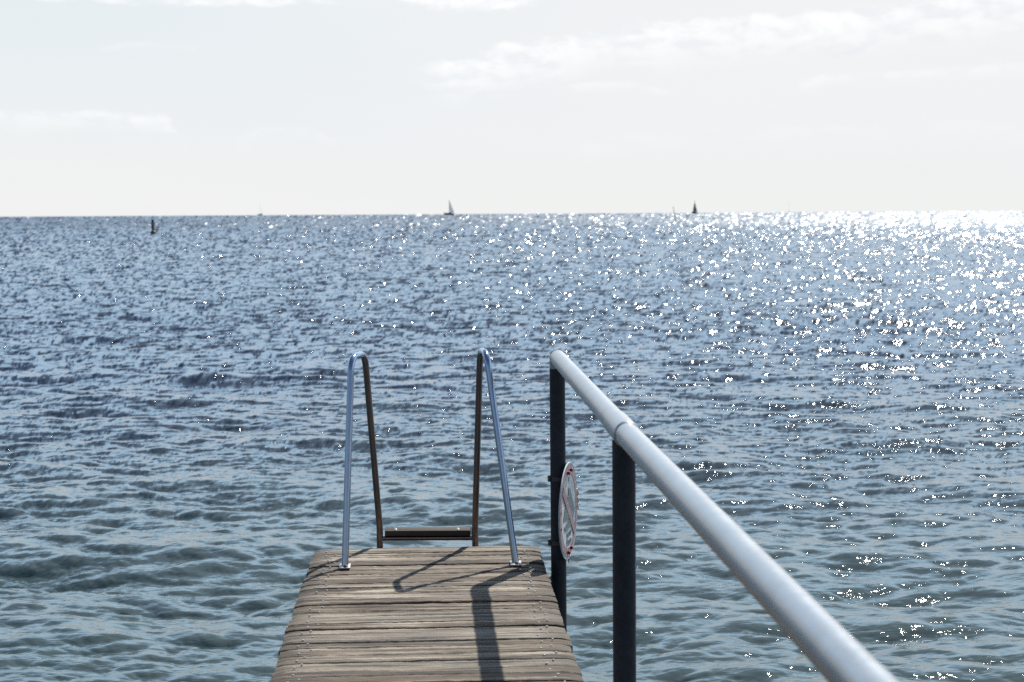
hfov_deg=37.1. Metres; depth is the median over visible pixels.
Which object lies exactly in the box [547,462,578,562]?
round sign
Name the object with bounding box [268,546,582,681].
jetty
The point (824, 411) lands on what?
water
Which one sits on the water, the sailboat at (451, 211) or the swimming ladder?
the sailboat at (451, 211)
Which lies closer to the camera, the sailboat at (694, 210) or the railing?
the railing
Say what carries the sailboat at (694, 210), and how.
on the water
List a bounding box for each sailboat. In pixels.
[444,201,453,214]
[692,202,697,213]
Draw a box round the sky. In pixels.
[0,0,1023,216]
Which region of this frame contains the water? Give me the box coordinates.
[0,211,1023,681]
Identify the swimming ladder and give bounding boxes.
[339,348,521,568]
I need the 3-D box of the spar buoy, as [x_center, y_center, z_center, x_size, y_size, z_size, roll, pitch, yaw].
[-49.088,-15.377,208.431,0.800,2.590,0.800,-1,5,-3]
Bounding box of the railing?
[548,350,898,681]
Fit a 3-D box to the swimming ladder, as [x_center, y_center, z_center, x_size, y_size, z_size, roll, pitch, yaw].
[-0.406,1.400,7.637,0.878,2.729,0.594,-1,5,-3]
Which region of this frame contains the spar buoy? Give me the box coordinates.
[150,219,155,233]
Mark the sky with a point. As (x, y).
(108, 107)

